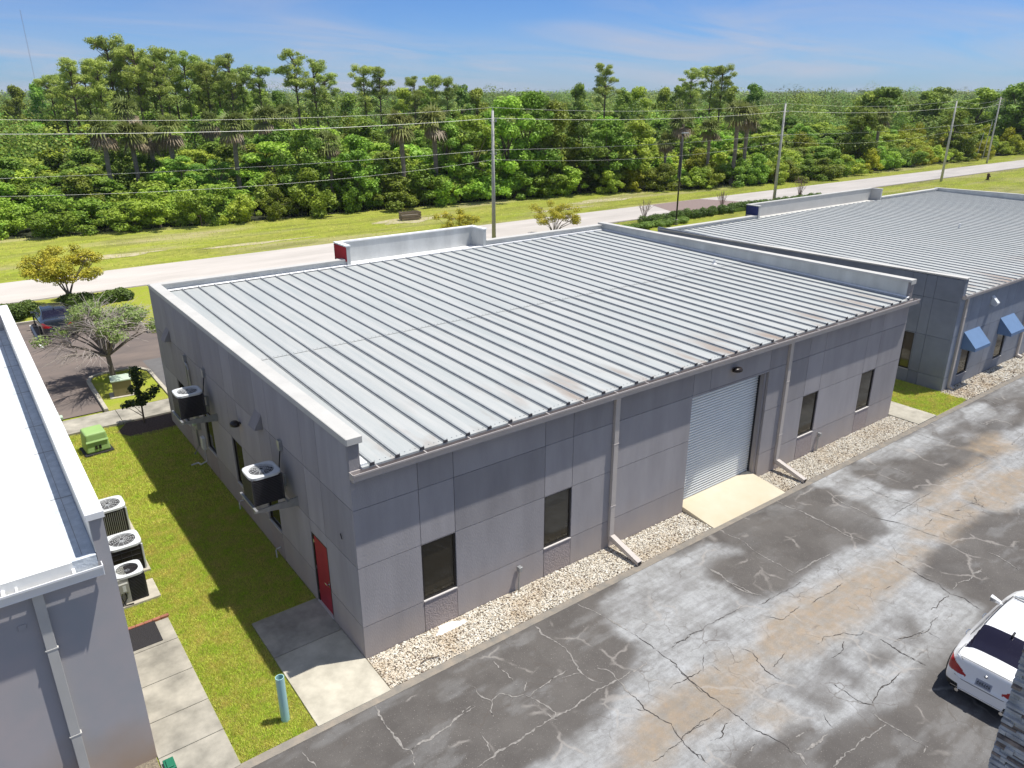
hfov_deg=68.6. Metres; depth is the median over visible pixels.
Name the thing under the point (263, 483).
air conditioner
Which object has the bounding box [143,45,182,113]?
slash pine
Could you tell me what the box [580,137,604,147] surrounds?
broadleaf tree
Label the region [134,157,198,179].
broadleaf tree
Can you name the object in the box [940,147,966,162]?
mangrove shrub
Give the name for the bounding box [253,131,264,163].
broadleaf tree
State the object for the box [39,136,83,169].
broadleaf tree
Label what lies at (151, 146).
cabbage palm
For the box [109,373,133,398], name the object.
utility cabinet
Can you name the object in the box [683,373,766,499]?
roller door
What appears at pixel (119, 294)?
hedge
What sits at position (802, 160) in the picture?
mangrove shrub
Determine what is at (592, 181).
mangrove shrub
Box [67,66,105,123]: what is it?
slash pine
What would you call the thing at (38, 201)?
mangrove shrub
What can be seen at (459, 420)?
warehouse
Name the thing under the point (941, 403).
lawn
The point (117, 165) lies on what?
broadleaf tree
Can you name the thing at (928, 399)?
grass
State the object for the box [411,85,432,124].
broadleaf tree
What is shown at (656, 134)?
broadleaf tree
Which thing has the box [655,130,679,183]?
cabbage palm
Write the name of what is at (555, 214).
golden bush
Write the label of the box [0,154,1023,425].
ground
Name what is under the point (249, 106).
broadleaf tree
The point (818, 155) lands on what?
mangrove shrub
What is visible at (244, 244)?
sand patch
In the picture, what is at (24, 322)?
lot kerb
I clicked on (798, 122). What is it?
broadleaf tree
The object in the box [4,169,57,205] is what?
mangrove shrub
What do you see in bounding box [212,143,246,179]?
broadleaf tree
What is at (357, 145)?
broadleaf tree
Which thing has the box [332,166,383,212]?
mangrove shrub
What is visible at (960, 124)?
broadleaf tree
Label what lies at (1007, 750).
stone pier
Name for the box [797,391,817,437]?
window
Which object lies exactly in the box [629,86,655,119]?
broadleaf tree
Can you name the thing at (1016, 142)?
mangrove shrub
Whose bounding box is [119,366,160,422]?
young magnolia
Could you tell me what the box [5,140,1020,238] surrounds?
forest floor
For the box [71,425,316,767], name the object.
lawn
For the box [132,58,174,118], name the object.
slash pine
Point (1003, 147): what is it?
mangrove shrub
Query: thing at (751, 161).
mangrove shrub
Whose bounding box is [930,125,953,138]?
mangrove shrub
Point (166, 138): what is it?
cabbage palm
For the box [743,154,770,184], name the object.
mangrove shrub
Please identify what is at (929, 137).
mangrove shrub
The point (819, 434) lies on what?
stub post
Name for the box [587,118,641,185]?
broadleaf tree
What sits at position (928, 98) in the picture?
broadleaf tree
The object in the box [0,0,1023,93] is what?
sky
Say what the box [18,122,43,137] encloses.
broadleaf tree
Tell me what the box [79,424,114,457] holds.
transformer box
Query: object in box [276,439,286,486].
disconnect switch
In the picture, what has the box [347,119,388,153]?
broadleaf tree
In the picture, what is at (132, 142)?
cabbage palm
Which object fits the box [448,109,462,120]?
broadleaf tree
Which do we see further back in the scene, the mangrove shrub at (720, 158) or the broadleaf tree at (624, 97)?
the broadleaf tree at (624, 97)
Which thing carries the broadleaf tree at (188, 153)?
on the forest floor
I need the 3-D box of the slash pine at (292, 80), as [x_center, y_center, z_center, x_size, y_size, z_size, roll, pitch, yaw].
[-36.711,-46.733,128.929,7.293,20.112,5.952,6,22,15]
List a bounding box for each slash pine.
[32,76,66,131]
[39,72,77,137]
[49,57,96,147]
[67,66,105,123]
[78,58,118,136]
[78,65,108,116]
[84,33,128,121]
[95,44,135,109]
[103,47,143,112]
[111,43,154,126]
[128,51,154,108]
[132,54,165,126]
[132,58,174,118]
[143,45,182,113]
[164,55,190,120]
[166,50,202,142]
[182,63,210,113]
[192,60,214,107]
[192,61,225,112]
[202,58,230,111]
[213,53,248,112]
[227,68,255,118]
[241,64,272,116]
[271,48,316,127]
[295,58,330,126]
[314,72,342,125]
[347,64,376,116]
[364,66,396,128]
[403,76,427,125]
[422,74,443,107]
[434,76,458,120]
[592,62,621,118]
[678,67,704,114]
[697,66,721,115]
[708,63,737,121]
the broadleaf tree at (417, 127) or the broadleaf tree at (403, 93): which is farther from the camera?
the broadleaf tree at (403, 93)
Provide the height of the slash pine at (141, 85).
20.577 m
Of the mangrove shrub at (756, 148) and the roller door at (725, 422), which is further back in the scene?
the mangrove shrub at (756, 148)
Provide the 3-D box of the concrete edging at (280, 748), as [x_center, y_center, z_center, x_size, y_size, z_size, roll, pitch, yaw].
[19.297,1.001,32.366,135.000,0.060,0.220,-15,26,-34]
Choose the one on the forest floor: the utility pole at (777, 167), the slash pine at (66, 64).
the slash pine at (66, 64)
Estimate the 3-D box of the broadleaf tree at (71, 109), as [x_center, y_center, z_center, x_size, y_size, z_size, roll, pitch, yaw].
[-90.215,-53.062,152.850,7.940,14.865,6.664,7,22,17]
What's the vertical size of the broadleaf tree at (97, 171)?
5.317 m
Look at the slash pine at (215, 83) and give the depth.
137.11 m
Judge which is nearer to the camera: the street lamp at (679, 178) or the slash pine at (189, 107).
the street lamp at (679, 178)
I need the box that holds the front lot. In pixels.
[17,323,160,418]
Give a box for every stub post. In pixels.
[517,565,522,589]
[815,432,821,450]
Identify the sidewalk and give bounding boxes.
[62,410,122,436]
[116,399,170,423]
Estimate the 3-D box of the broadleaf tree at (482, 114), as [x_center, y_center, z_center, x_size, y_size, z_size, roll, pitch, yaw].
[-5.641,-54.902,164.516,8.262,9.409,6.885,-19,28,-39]
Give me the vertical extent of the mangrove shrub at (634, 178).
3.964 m
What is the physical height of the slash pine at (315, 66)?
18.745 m
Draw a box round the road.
[0,160,1023,303]
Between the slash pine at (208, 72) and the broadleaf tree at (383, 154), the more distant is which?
the slash pine at (208, 72)
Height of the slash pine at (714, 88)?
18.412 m
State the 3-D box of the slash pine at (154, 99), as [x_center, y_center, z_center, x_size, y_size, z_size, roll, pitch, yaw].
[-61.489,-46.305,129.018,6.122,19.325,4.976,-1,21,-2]
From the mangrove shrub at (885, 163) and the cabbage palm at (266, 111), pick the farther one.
the mangrove shrub at (885, 163)
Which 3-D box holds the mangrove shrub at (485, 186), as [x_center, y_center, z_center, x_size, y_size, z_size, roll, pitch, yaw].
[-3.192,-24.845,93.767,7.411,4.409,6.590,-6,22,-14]
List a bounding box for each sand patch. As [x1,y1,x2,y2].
[86,250,162,258]
[196,236,314,250]
[373,215,444,224]
[527,206,589,212]
[572,197,631,203]
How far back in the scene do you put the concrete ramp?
24.81 m
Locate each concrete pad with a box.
[123,578,160,609]
[143,560,150,572]
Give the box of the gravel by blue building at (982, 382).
[941,353,1023,400]
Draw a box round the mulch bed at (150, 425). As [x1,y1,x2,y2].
[117,413,176,435]
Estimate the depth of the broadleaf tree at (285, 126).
111.71 m
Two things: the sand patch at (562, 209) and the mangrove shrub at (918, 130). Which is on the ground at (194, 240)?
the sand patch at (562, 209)
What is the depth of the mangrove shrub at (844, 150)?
131.72 m
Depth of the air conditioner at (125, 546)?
21.05 m
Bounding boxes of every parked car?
[30,302,77,336]
[946,590,1023,715]
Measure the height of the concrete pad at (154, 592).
0.130 m
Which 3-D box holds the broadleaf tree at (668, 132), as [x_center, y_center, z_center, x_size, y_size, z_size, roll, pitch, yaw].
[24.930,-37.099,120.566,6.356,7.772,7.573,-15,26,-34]
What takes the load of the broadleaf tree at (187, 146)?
on the forest floor
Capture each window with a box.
[178,380,190,426]
[205,412,216,456]
[233,438,244,487]
[269,500,281,533]
[421,533,457,602]
[544,487,570,549]
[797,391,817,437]
[855,369,873,412]
[898,331,914,368]
[956,349,968,375]
[992,334,1003,359]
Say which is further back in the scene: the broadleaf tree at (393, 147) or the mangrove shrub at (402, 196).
the broadleaf tree at (393, 147)
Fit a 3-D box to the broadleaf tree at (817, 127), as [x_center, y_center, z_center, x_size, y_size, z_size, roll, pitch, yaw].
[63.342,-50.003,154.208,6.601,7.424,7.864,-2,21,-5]
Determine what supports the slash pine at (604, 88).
on the forest floor
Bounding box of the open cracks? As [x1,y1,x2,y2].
[632,487,1004,764]
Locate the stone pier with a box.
[988,648,1023,767]
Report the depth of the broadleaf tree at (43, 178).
88.55 m
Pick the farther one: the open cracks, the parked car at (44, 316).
the parked car at (44, 316)
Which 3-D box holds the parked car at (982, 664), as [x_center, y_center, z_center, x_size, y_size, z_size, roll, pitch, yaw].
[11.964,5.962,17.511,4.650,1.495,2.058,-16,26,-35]
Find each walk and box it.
[134,617,177,654]
[134,638,192,687]
[142,668,207,723]
[150,699,222,759]
[159,729,240,767]
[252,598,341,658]
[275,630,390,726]
[888,401,935,424]
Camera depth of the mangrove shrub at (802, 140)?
135.81 m
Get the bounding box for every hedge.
[0,299,38,319]
[56,287,134,308]
[622,216,689,228]
[637,192,821,222]
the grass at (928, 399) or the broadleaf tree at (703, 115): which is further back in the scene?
the broadleaf tree at (703, 115)
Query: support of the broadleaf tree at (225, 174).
on the forest floor
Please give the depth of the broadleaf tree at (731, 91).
183.50 m
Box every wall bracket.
[172,405,217,424]
[240,485,298,513]
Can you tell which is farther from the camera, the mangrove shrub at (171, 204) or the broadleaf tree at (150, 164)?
the broadleaf tree at (150, 164)
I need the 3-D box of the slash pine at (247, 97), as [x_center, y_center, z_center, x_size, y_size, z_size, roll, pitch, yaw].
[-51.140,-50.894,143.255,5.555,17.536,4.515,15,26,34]
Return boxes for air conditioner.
[99,495,130,535]
[107,529,146,567]
[114,559,148,605]
[171,385,206,419]
[241,461,284,506]
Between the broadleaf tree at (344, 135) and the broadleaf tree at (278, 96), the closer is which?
the broadleaf tree at (344, 135)
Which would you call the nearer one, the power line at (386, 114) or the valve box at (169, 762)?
the valve box at (169, 762)
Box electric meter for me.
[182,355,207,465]
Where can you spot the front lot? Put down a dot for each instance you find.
(71, 394)
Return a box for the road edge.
[9,167,1023,303]
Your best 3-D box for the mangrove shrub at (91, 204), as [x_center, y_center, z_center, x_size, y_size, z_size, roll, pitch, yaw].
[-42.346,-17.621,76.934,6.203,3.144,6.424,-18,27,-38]
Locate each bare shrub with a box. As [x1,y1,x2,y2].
[638,200,654,216]
[716,191,728,204]
[795,178,807,194]
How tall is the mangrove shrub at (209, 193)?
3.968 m
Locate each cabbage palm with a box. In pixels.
[83,112,121,179]
[109,94,142,125]
[112,116,146,181]
[133,121,160,195]
[148,112,184,171]
[195,109,222,159]
[217,108,252,190]
[250,103,282,157]
[275,101,300,128]
[313,127,342,210]
[381,107,419,205]
[415,100,448,175]
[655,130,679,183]
[668,107,694,187]
[698,116,720,186]
[721,98,755,184]
[730,101,765,181]
[869,106,891,168]
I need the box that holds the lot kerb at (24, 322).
[16,307,120,325]
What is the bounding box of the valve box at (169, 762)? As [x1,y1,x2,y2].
[162,756,176,767]
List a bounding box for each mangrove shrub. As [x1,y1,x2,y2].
[0,182,35,225]
[0,197,28,239]
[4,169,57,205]
[8,189,79,228]
[24,202,99,237]
[47,172,107,218]
[70,197,120,226]
[71,176,130,219]
[93,201,153,231]
[109,180,179,207]
[120,191,190,226]
[135,186,183,223]
[146,167,199,195]
[163,178,223,207]
[175,184,223,225]
[191,183,238,219]
[219,193,261,224]
[222,172,284,208]
[236,165,267,195]
[245,171,294,207]
[254,186,299,220]
[274,149,304,206]
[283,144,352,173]
[286,165,342,205]
[288,167,337,218]
[300,170,372,211]
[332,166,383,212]
[361,156,408,201]
[371,174,418,210]
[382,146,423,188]
[394,143,433,178]
[404,162,459,204]
[412,164,466,200]
[429,160,485,205]
[459,156,483,199]
[460,167,513,201]
[497,170,538,199]
[522,168,567,197]
[543,165,588,197]
[562,165,591,190]
[588,150,619,185]
[588,161,621,190]
[593,170,624,193]
[617,168,646,192]
[644,162,679,190]
[647,157,685,182]
[648,151,677,178]
[663,150,686,169]
[669,166,712,188]
[682,147,717,176]
[696,164,724,188]
[709,152,731,182]
[710,138,747,162]
[716,157,758,187]
[739,140,767,157]
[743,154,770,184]
[746,153,761,166]
[748,150,792,178]
[762,135,792,149]
[763,155,789,184]
[769,160,809,182]
[782,151,800,174]
[789,130,818,153]
[794,158,828,181]
[796,154,814,173]
[801,152,826,162]
[809,158,844,179]
[817,138,841,152]
[825,149,854,176]
[833,155,864,169]
[836,141,861,159]
[840,154,869,174]
[860,148,883,172]
[863,146,894,170]
[879,128,891,141]
[879,151,906,169]
[884,142,905,152]
[887,148,912,166]
[891,131,923,145]
[895,123,914,137]
[896,142,914,152]
[900,146,929,166]
[909,141,929,159]
[911,123,926,139]
[911,132,926,144]
[913,146,939,164]
[920,145,953,162]
[923,139,940,149]
[927,135,942,142]
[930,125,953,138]
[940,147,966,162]
[945,141,977,160]
[958,130,969,136]
[961,144,981,159]
[966,128,988,139]
[973,132,998,150]
[975,140,994,158]
[980,124,991,133]
[983,139,995,156]
[988,135,1001,143]
[991,141,1014,154]
[998,127,1022,143]
[1006,134,1023,154]
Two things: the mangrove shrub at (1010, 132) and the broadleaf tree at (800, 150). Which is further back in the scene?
the mangrove shrub at (1010, 132)
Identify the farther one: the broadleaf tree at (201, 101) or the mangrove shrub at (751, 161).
the broadleaf tree at (201, 101)
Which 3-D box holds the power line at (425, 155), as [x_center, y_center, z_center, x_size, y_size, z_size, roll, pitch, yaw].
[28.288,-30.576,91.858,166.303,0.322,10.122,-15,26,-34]
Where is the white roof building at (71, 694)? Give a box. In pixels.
[0,305,156,767]
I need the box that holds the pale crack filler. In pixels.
[302,399,1023,766]
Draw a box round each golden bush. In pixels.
[432,208,479,228]
[528,200,581,229]
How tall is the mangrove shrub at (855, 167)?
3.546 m
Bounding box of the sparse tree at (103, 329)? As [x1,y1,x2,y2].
[27,291,156,375]
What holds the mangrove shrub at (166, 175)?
on the forest floor
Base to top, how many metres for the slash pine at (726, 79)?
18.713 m
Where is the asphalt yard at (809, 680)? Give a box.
[253,376,1023,767]
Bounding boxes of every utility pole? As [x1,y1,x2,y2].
[490,107,496,237]
[773,102,788,199]
[940,101,959,181]
[986,97,1003,162]
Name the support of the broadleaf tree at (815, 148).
on the forest floor
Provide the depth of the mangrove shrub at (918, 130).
164.24 m
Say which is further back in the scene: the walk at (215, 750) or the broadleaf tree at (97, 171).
the broadleaf tree at (97, 171)
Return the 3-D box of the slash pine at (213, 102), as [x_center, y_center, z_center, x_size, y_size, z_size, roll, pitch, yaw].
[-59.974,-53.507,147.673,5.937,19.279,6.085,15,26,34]
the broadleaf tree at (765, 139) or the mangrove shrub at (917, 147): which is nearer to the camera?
the broadleaf tree at (765, 139)
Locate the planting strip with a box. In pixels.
[14,292,122,322]
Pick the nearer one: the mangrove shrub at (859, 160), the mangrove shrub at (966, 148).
the mangrove shrub at (859, 160)
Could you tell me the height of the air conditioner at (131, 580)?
0.844 m
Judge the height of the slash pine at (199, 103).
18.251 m
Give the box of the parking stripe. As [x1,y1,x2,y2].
[29,325,43,347]
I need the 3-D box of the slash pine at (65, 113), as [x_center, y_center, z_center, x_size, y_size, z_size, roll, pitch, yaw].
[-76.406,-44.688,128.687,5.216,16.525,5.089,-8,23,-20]
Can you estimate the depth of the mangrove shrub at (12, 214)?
71.66 m
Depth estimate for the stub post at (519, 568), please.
20.23 m
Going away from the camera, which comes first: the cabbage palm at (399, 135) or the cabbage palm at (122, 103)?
the cabbage palm at (399, 135)
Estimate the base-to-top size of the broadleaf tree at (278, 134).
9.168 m
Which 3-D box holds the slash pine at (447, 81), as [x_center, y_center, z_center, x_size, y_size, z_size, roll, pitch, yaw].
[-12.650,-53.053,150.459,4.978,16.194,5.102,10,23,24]
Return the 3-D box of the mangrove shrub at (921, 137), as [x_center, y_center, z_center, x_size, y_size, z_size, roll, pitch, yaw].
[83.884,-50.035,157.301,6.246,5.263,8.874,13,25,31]
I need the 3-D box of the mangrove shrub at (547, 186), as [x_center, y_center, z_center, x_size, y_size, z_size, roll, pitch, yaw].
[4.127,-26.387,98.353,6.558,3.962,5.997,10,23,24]
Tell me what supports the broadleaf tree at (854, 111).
on the forest floor
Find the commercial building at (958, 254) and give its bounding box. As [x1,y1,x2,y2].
[657,187,1023,391]
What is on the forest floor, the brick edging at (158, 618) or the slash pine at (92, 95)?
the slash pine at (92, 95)
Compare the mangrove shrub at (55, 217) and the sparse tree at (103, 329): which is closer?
the sparse tree at (103, 329)
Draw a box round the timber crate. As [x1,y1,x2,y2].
[399,210,420,219]
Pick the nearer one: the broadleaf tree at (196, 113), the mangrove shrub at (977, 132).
the broadleaf tree at (196, 113)
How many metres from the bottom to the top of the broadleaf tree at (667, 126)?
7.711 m
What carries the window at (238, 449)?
in the warehouse
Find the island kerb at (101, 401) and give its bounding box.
[87,367,167,411]
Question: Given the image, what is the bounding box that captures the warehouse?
[147,222,920,658]
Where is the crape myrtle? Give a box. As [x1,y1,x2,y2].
[16,243,103,293]
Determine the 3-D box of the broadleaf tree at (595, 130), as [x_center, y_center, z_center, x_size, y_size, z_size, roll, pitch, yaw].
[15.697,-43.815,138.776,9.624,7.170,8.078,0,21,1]
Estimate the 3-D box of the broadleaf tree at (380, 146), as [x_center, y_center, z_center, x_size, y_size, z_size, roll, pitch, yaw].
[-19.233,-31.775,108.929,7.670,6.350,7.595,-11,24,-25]
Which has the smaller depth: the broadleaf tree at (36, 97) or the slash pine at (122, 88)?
the slash pine at (122, 88)
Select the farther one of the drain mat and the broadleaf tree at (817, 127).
the broadleaf tree at (817, 127)
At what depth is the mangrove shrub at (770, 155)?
117.99 m
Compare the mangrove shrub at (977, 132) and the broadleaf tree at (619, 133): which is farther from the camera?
the mangrove shrub at (977, 132)
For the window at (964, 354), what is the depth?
34.69 m
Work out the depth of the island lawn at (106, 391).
34.29 m
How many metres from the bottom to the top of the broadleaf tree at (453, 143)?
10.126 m
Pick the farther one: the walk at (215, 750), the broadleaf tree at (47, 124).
the broadleaf tree at (47, 124)
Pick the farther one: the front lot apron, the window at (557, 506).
the front lot apron
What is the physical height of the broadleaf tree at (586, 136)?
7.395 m
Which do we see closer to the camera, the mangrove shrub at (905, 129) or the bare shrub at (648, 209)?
the bare shrub at (648, 209)
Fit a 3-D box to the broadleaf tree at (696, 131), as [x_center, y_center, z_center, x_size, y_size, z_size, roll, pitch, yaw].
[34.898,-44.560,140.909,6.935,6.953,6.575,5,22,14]
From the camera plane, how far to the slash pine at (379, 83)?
142.93 m
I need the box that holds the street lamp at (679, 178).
[674,132,688,224]
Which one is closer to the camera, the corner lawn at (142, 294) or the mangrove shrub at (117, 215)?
the corner lawn at (142, 294)
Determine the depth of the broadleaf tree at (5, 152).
104.70 m
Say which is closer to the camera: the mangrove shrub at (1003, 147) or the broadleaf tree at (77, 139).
the broadleaf tree at (77, 139)
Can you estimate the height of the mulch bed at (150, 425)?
0.001 m
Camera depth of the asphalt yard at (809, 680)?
18.25 m
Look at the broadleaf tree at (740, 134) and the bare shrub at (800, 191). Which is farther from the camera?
the broadleaf tree at (740, 134)
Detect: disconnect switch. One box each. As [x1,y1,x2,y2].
[201,368,209,405]
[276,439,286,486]
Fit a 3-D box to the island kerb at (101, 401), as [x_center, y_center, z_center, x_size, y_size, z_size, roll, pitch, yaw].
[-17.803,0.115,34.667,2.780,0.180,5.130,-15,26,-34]
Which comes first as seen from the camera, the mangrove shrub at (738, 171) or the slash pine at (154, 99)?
the mangrove shrub at (738, 171)
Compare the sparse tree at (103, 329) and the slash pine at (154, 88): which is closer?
the sparse tree at (103, 329)
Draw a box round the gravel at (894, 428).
[367,416,917,688]
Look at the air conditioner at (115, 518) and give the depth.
22.74 m
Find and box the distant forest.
[0,81,1023,172]
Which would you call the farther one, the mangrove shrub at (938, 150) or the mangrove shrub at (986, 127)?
the mangrove shrub at (986, 127)
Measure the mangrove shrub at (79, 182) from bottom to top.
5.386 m
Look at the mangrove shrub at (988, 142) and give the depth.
159.01 m
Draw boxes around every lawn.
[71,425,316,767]
[91,370,167,410]
[120,286,155,332]
[895,384,962,415]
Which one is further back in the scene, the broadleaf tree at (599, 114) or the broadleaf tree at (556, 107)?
the broadleaf tree at (599, 114)
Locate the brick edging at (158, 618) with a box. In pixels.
[128,613,168,629]
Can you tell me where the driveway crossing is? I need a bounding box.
[653,199,739,210]
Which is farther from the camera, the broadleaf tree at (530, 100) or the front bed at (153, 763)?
the broadleaf tree at (530, 100)
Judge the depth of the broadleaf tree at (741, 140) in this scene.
134.72 m
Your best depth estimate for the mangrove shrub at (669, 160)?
109.75 m
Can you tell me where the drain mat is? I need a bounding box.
[129,621,162,651]
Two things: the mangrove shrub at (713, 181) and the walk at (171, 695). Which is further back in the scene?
the mangrove shrub at (713, 181)
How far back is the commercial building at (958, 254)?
41.21 m
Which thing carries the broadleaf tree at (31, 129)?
on the forest floor
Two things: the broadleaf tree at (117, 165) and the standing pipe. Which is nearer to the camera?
the standing pipe
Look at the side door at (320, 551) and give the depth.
19.36 m
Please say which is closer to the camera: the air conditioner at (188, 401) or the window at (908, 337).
the air conditioner at (188, 401)
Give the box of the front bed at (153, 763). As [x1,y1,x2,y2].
[135,758,159,767]
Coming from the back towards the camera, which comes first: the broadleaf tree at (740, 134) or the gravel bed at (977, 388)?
the broadleaf tree at (740, 134)
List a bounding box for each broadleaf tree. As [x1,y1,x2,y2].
[0,84,33,124]
[0,125,25,157]
[0,139,15,157]
[0,157,45,201]
[0,157,53,189]
[6,162,60,188]
[7,182,47,200]
[16,124,53,159]
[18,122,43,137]
[23,83,55,122]
[32,164,59,186]
[34,148,70,185]
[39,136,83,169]
[40,113,65,144]
[42,131,80,146]
[44,160,61,179]
[49,166,112,210]
[52,94,83,129]
[59,149,106,186]
[62,163,113,193]
[69,124,123,152]
[70,129,87,135]
[100,140,143,191]
[102,148,147,190]
[124,154,162,195]
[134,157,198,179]
[136,135,184,170]
[139,114,166,126]
[149,155,218,195]
[160,131,191,157]
[177,149,219,175]
[182,114,208,157]
[183,105,205,128]
[187,88,222,118]
[187,168,236,184]
[189,159,245,205]
[196,141,228,178]
[206,114,227,156]
[212,82,233,113]
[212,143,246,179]
[215,108,227,132]
[218,119,254,157]
[222,143,290,189]
[233,141,296,186]
[234,94,253,121]
[237,137,253,153]
[247,109,270,124]
[249,88,275,116]
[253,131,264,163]
[263,124,291,169]
[270,121,305,144]
[271,89,293,117]
[272,125,347,198]
[292,110,310,135]
[300,125,347,158]
[327,134,383,202]
[335,92,356,119]
[337,117,355,134]
[337,124,364,158]
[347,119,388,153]
[356,116,380,129]
[365,142,390,158]
[373,150,412,186]
[380,135,416,164]
[390,87,417,119]
[397,122,413,128]
[404,129,431,148]
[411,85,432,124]
[412,125,431,145]
[416,147,431,159]
[420,118,478,187]
[430,140,447,147]
[439,115,501,181]
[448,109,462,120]
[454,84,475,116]
[461,147,487,157]
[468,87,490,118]
[477,95,544,190]
[478,111,497,118]
[495,124,513,152]
[498,90,564,177]
[499,116,514,144]
[531,98,581,178]
[553,113,609,191]
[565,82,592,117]
[568,135,588,146]
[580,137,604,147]
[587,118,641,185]
[589,127,600,139]
[592,115,630,132]
[597,110,624,125]
[602,127,630,152]
[613,87,637,122]
[614,118,655,189]
[617,137,671,165]
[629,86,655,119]
[631,115,649,127]
[645,117,672,139]
[648,125,694,147]
[649,128,686,158]
[649,130,662,141]
[650,86,675,120]
[664,81,701,119]
[672,120,696,136]
[673,135,719,166]
[683,127,702,146]
[685,130,733,161]
[690,118,710,127]
[692,112,713,126]
[704,123,732,135]
[721,86,743,115]
[725,124,742,136]
[725,150,750,162]
[731,130,750,139]
[737,132,796,158]
[738,137,758,148]
[743,82,765,119]
[750,121,763,138]
[755,119,784,143]
[767,132,793,147]
[775,115,799,134]
[785,120,810,136]
[785,147,816,166]
[787,123,817,141]
[806,129,820,138]
[807,146,840,158]
[808,122,834,146]
[809,124,835,136]
[816,138,839,151]
[818,128,837,140]
[824,130,852,145]
[834,107,884,159]
[834,125,847,130]
[843,91,895,120]
[846,125,885,144]
[864,86,912,127]
[881,134,905,145]
[886,129,898,141]
[894,90,950,137]
[910,86,956,135]
[932,110,979,149]
[954,87,1000,134]
[987,82,1023,138]
[1006,91,1023,139]
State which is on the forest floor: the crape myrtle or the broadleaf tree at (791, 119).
the broadleaf tree at (791, 119)
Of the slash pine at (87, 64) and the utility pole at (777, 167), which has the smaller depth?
the utility pole at (777, 167)
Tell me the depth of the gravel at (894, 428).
20.92 m
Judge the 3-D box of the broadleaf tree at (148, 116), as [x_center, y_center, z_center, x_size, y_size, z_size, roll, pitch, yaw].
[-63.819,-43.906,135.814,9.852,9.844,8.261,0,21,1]
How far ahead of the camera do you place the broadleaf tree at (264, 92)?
155.41 m
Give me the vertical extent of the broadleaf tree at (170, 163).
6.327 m
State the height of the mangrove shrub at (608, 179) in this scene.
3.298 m
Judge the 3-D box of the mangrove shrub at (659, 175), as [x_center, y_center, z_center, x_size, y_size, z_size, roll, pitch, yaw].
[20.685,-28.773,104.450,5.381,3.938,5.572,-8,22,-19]
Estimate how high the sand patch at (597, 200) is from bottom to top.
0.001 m
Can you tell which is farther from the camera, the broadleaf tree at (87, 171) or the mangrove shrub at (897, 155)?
the mangrove shrub at (897, 155)
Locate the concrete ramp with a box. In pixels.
[682,471,784,527]
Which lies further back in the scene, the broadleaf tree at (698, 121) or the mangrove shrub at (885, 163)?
the broadleaf tree at (698, 121)
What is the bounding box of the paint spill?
[436,619,466,635]
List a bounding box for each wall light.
[230,420,240,427]
[732,367,742,372]
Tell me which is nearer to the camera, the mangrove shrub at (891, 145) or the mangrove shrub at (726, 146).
the mangrove shrub at (726, 146)
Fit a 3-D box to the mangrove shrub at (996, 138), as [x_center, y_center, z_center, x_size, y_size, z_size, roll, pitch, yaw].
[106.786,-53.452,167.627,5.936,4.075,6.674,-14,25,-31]
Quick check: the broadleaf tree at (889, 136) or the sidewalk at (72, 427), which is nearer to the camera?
the sidewalk at (72, 427)
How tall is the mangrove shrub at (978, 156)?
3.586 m
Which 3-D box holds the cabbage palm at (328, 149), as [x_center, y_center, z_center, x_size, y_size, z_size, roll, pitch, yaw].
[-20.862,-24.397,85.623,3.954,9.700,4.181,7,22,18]
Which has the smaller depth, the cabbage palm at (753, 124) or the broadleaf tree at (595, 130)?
the cabbage palm at (753, 124)
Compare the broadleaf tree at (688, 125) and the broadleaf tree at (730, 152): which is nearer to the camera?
the broadleaf tree at (730, 152)
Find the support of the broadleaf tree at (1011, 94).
on the forest floor
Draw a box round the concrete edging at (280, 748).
[236,372,1023,767]
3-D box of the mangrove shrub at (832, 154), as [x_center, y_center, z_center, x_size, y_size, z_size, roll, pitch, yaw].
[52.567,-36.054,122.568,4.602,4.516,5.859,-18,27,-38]
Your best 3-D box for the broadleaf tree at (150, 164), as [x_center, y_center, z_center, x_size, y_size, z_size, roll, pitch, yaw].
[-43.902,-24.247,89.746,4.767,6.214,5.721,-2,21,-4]
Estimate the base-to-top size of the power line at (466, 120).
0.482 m
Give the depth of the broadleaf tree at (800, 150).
128.71 m
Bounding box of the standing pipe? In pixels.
[275,674,289,722]
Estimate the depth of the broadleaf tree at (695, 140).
116.42 m
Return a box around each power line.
[0,99,999,120]
[0,119,993,178]
[0,129,982,196]
[95,105,994,133]
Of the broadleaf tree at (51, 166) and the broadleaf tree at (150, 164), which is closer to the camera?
the broadleaf tree at (150, 164)
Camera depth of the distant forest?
201.67 m
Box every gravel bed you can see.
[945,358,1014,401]
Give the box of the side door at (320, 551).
[311,532,334,619]
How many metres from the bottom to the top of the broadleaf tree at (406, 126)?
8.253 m
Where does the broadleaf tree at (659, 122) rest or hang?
on the forest floor
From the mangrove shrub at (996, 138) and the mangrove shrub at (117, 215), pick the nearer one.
the mangrove shrub at (117, 215)
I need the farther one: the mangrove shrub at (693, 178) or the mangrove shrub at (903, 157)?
the mangrove shrub at (903, 157)
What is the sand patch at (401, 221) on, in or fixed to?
on the ground at (194, 240)
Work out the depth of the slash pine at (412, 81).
152.60 m
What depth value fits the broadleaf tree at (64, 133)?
116.46 m
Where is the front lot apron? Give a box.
[143,357,166,387]
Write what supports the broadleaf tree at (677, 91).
on the forest floor
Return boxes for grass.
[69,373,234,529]
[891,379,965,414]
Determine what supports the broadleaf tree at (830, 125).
on the forest floor

